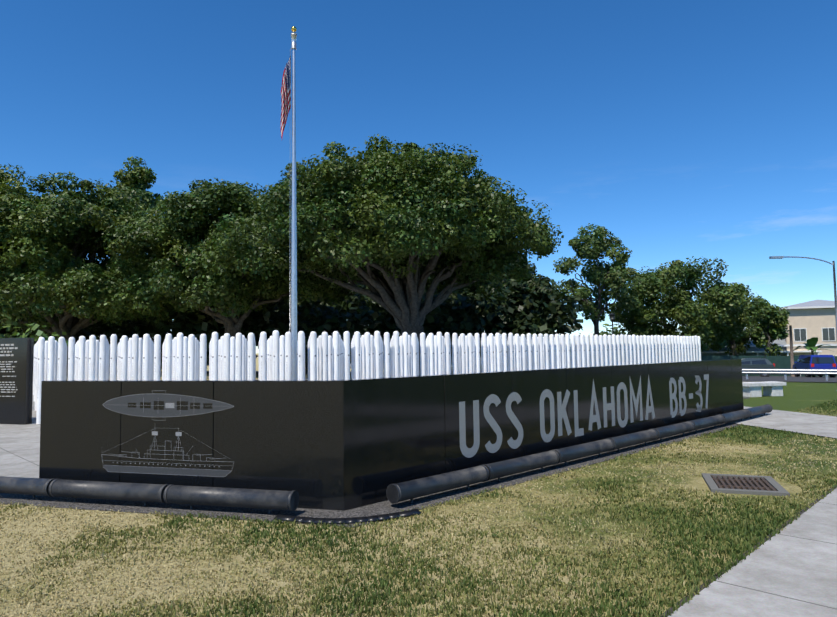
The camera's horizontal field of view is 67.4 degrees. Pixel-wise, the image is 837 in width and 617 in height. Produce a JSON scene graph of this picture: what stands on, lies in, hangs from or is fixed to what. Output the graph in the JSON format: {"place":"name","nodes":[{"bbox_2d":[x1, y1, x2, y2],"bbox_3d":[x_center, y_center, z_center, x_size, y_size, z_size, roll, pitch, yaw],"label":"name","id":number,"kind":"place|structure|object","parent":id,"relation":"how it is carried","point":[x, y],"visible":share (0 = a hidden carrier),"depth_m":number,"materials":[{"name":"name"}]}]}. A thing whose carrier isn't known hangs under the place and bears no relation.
{"place":"outdoors","nodes":[
{"label":"outdoors","id":0,"kind":"place"},
{"bbox_2d":[0,259,165,338],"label":"shrubs","id":1,"kind":"object","parent":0,"point":[107,332],"depth_m":63.44,"materials":[{"name":"green plant"}]},
{"bbox_2d":[0,378,743,477],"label":"plaza paving","id":2,"kind":"structure","parent":0,"point":[19,450],"depth_m":11.23,"materials":[{"name":"concrete"}]},
{"bbox_2d":[0,338,33,424],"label":"memorial plaque","id":3,"kind":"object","parent":2,"relation":"on","point":[17,409],"depth_m":15.39,"materials":[{"name":"black stone"}]},
{"bbox_2d":[0,344,17,396],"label":"engraved text","id":4,"kind":"object","parent":3,"relation":"attached to","point":[7,369],"visible":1,"depth_m":15.47,"materials":[{"name":"paint"}]},
{"bbox_2d":[39,380,343,508],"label":"granite wall","id":5,"kind":"structure","parent":2,"relation":"on","point":[284,435],"depth_m":7.09,"materials":[{"name":"black stone"}]},
{"bbox_2d":[101,391,233,476],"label":"etching ship drawings","id":6,"kind":"object","parent":5,"relation":"attached to","point":[158,405],"visible":1,"depth_m":7.27,"materials":[{"name":"grey stone"}]},
{"bbox_2d":[280,26,296,379],"bbox_3d":[-3.141,-2.184,15.450,0.480,9.852,0.318,1,-4,-27],"label":"flagpole","id":7,"kind":"object","parent":2,"relation":"on","point":[286,95],"visible":0.98,"depth_m":15.52,"materials":[{"name":"metal"}]},
{"bbox_2d":[323,496,361,510],"bbox_3d":[-0.800,2.062,6.679,0.420,0.160,0.121,0,-4,-14],"label":"corner flashing","id":8,"kind":"object","parent":2,"relation":"on","point":[342,503],"visible":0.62,"depth_m":6.66,"materials":[{"name":"black"}]},
{"bbox_2d":[33,330,700,423],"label":"marble posts","id":9,"kind":"object","parent":2,"relation":"on","point":[135,357],"visible":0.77,"depth_m":17.36,"materials":[{"name":"white stone"}]},
{"bbox_2d":[335,359,743,505],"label":"granite wall","id":10,"kind":"structure","parent":2,"relation":"on","point":[396,430],"depth_m":8.30,"materials":[{"name":"black stone"}]},
{"bbox_2d":[459,374,708,457],"bbox_3d":[3.399,1.607,10.745,8.047,0.886,0.001,3,-5,-44],"label":"lettering","id":11,"kind":"object","parent":10,"relation":"attached to","point":[466,451],"visible":1,"depth_m":9.62,"materials":[{"name":"paint"}]},
{"bbox_2d":[0,350,836,616],"bbox_3d":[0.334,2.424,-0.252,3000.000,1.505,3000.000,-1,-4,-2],"label":"ground grass","id":12,"kind":"structure","parent":0,"point":[796,396],"depth_m":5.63,"materials":[{"name":"green plant"}]},
{"bbox_2d":[0,311,68,358],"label":"sunlit bush","id":13,"kind":"object","parent":12,"relation":"on","point":[8,322],"visible":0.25,"depth_m":34.28,"materials":[{"name":"green plant"}]},
{"bbox_2d":[0,163,188,376],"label":"tree","id":14,"kind":"object","parent":12,"relation":"on","point":[51,274],"visible":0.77,"depth_m":44.50,"materials":[{"name":"green plant"}]},
{"bbox_2d":[0,300,252,372],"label":"hedge","id":15,"kind":"object","parent":12,"relation":"on","point":[126,328],"visible":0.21,"depth_m":52.14,"materials":[{"name":"green plant"}]},
{"bbox_2d":[109,156,163,334],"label":"tree","id":16,"kind":"object","parent":12,"relation":"on","point":[141,178],"visible":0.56,"depth_m":57.36,"materials":[{"name":"green plant"}]},
{"bbox_2d":[0,493,341,524],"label":"gravel strip","id":17,"kind":"object","parent":12,"relation":"on","point":[115,505],"visible":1,"depth_m":6.83,"materials":[{"name":"grey gravel"}]},
{"bbox_2d":[0,476,298,514],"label":"pipes","id":18,"kind":"object","parent":17,"relation":"on","point":[217,496],"visible":0.98,"depth_m":6.82,"materials":[{"name":"metal"}]},
{"bbox_2d":[102,178,354,338],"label":"tree","id":19,"kind":"object","parent":12,"relation":"on","point":[181,235],"visible":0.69,"depth_m":42.06,"materials":[{"name":"green plant"}]},
{"bbox_2d":[18,254,507,366],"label":"treeline","id":20,"kind":"object","parent":12,"relation":"on","point":[340,327],"depth_m":79.75,"materials":[{"name":"green plant"}]},
{"bbox_2d":[248,270,374,372],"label":"tree","id":21,"kind":"object","parent":12,"relation":"on","point":[366,300],"visible":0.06,"depth_m":55.56,"materials":[{"name":"green plant"}]},
{"bbox_2d":[274,509,420,523],"bbox_3d":[-0.701,2.081,6.259,1.487,0.036,0.319,0,-4,-6],"label":"edging strip","id":22,"kind":"object","parent":12,"relation":"on","point":[347,520],"visible":0.88,"depth_m":6.20,"materials":[{"name":"black"}]},
{"bbox_2d":[327,511,372,526],"bbox_3d":[-0.746,2.105,6.255,0.549,0.001,0.493,-4,-5,42],"label":"gravel strip","id":23,"kind":"object","parent":12,"relation":"on","point":[344,514],"visible":0.4,"depth_m":6.38,"materials":[{"name":"grey gravel"}]},
{"bbox_2d":[126,285,583,374],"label":"hedge","id":24,"kind":"object","parent":12,"relation":"on","point":[559,319],"visible":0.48,"depth_m":48.86,"materials":[{"name":"green plant"}]},
{"bbox_2d":[196,134,563,375],"bbox_3d":[-2.082,-2.834,40.877,22.279,14.689,20.987,-1,-4,-2],"label":"tree","id":25,"kind":"object","parent":12,"relation":"on","point":[383,223],"visible":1,"depth_m":35.01,"materials":[{"name":"green plant"}]},
{"bbox_2d":[370,257,565,337],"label":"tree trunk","id":26,"kind":"object","parent":12,"relation":"on","point":[540,286],"visible":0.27,"depth_m":52.29,"materials":[{"name":"green plant"}]},
{"bbox_2d":[345,422,742,516],"bbox_3d":[3.984,2.346,10.876,12.780,0.001,0.550,3,-5,-44],"label":"gravel strip","id":27,"kind":"object","parent":12,"relation":"on","point":[384,507],"visible":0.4,"depth_m":8.10,"materials":[{"name":"grey gravel"}]},
{"bbox_2d":[386,404,772,503],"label":"pipes","id":28,"kind":"object","parent":27,"relation":"on","point":[410,490],"visible":0.88,"depth_m":8.54,"materials":[{"name":"metal"}]},
{"bbox_2d":[548,323,625,354],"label":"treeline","id":29,"kind":"object","parent":12,"relation":"on","point":[602,333],"visible":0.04,"depth_m":96.99,"materials":[{"name":"green plant"}]},
{"bbox_2d":[553,223,640,336],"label":"tree","id":30,"kind":"object","parent":12,"relation":"on","point":[593,247],"visible":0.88,"depth_m":54.95,"materials":[{"name":"green plant"}]},
{"bbox_2d":[606,256,773,351],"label":"tree","id":31,"kind":"object","parent":12,"relation":"on","point":[678,305],"visible":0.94,"depth_m":58.33,"materials":[{"name":"green plant"}]},
{"bbox_2d":[681,284,789,355],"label":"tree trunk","id":32,"kind":"object","parent":12,"relation":"on","point":[736,348],"visible":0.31,"depth_m":65.50,"materials":[{"name":"green plant"}]},
{"bbox_2d":[701,473,789,496],"bbox_3d":[3.906,2.129,7.573,0.800,0.062,0.980,-2,-4,18],"label":"drain grate","id":33,"kind":"object","parent":12,"relation":"on","point":[746,484],"visible":0.96,"depth_m":7.48,"materials":[{"name":"metal"}]},
{"bbox_2d":[658,485,836,616],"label":"grass edge","id":34,"kind":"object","parent":12,"relation":"on","point":[801,513],"depth_m":5.18,"materials":[{"name":"brown"}]},
{"bbox_2d":[742,381,785,396],"bbox_3d":[11.354,2.664,20.742,1.450,0.470,0.520,0,-4,-14],"label":"concrete bench","id":35,"kind":"object","parent":12,"relation":"on","point":[770,388],"visible":0.88,"depth_m":20.58,"materials":[{"name":"white concrete"}]},
{"bbox_2d":[701,328,836,355],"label":"hedge","id":36,"kind":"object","parent":12,"relation":"on","point":[753,350],"depth_m":69.89,"materials":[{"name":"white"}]},
{"bbox_2d":[750,298,789,355],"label":"tree","id":37,"kind":"object","parent":12,"relation":"on","point":[776,325],"visible":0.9,"depth_m":63.52,"materials":[{"name":"green plant"}]},
{"bbox_2d":[778,300,836,355],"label":"beige building","id":38,"kind":"structure","parent":12,"relation":"on","point":[811,319],"depth_m":68.20,"materials":[{"name":"painted stucco"},{"name":"glass"}]},
{"bbox_2d":[0,0,836,352],"label":"sky","id":39,"kind":"structure","parent":0,"point":[680,129],"materials":[{"name":"blue"}]},
{"bbox_2d":[160,371,836,381],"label":"road asphalt","id":40,"kind":"structure","parent":0,"point":[803,379],"depth_m":36.52,"materials":[{"name":"grey asphalt"}]},
{"bbox_2d":[609,313,614,333],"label":"lamp post","id":41,"kind":"object","parent":40,"relation":"on","point":[612,316],"visible":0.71,"depth_m":45.32,"materials":[{"name":"black metal"}]},
{"bbox_2d":[451,367,836,380],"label":"steel guardrail","id":42,"kind":"object","parent":40,"relation":"on","point":[786,372],"visible":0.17,"depth_m":34.30,"materials":[{"name":"silver metal"}]},
{"bbox_2d":[769,256,836,337],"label":"street light","id":43,"kind":"object","parent":40,"relation":"on","point":[834,275],"visible":1,"depth_m":46.15,"materials":[{"name":"metal"}]},
{"bbox_2d":[668,488,836,616],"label":"sidewalk","id":44,"kind":"structure","parent":0,"point":[790,570],"depth_m":4.49,"materials":[{"name":"concrete"}]},
{"bbox_2d":[729,406,836,437],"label":"path","id":45,"kind":"structure","parent":0,"point":[816,424],"depth_m":13.55,"materials":[{"name":"concrete"}]},
{"bbox_2d":[742,376,836,377],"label":"parking asphalt","id":46,"kind":"structure","parent":0,"point":[790,376],"depth_m":53.15,"materials":[{"name":"grey asphalt"}]},
{"bbox_2d":[570,355,836,375],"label":"road","id":47,"kind":"structure","parent":46,"relation":"on","point":[781,362],"depth_m":56.78,"materials":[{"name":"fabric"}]},
{"bbox_2d":[741,358,774,376],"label":"grey hatchback car","id":48,"kind":"object","parent":46,"relation":"on","point":[755,363],"visible":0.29,"depth_m":49.47,"materials":[{"name":"grey paint"}]},
{"bbox_2d":[789,325,794,376],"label":"wooden post","id":49,"kind":"object","parent":46,"relation":"on","point":[791,347],"visible":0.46,"depth_m":53.76,"materials":[{"name":"brown wood"}]},
{"bbox_2d":[793,337,830,376],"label":"banana plant","id":50,"kind":"object","parent":46,"relation":"on","point":[811,343],"visible":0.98,"depth_m":52.12,"materials":[{"name":"green plant"}]},
{"bbox_2d":[793,355,836,377],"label":"blue suv","id":51,"kind":"object","parent":46,"relation":"on","point":[815,362],"visible":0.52,"depth_m":48.28,"materials":[{"name":"blue paint"}]}
]}

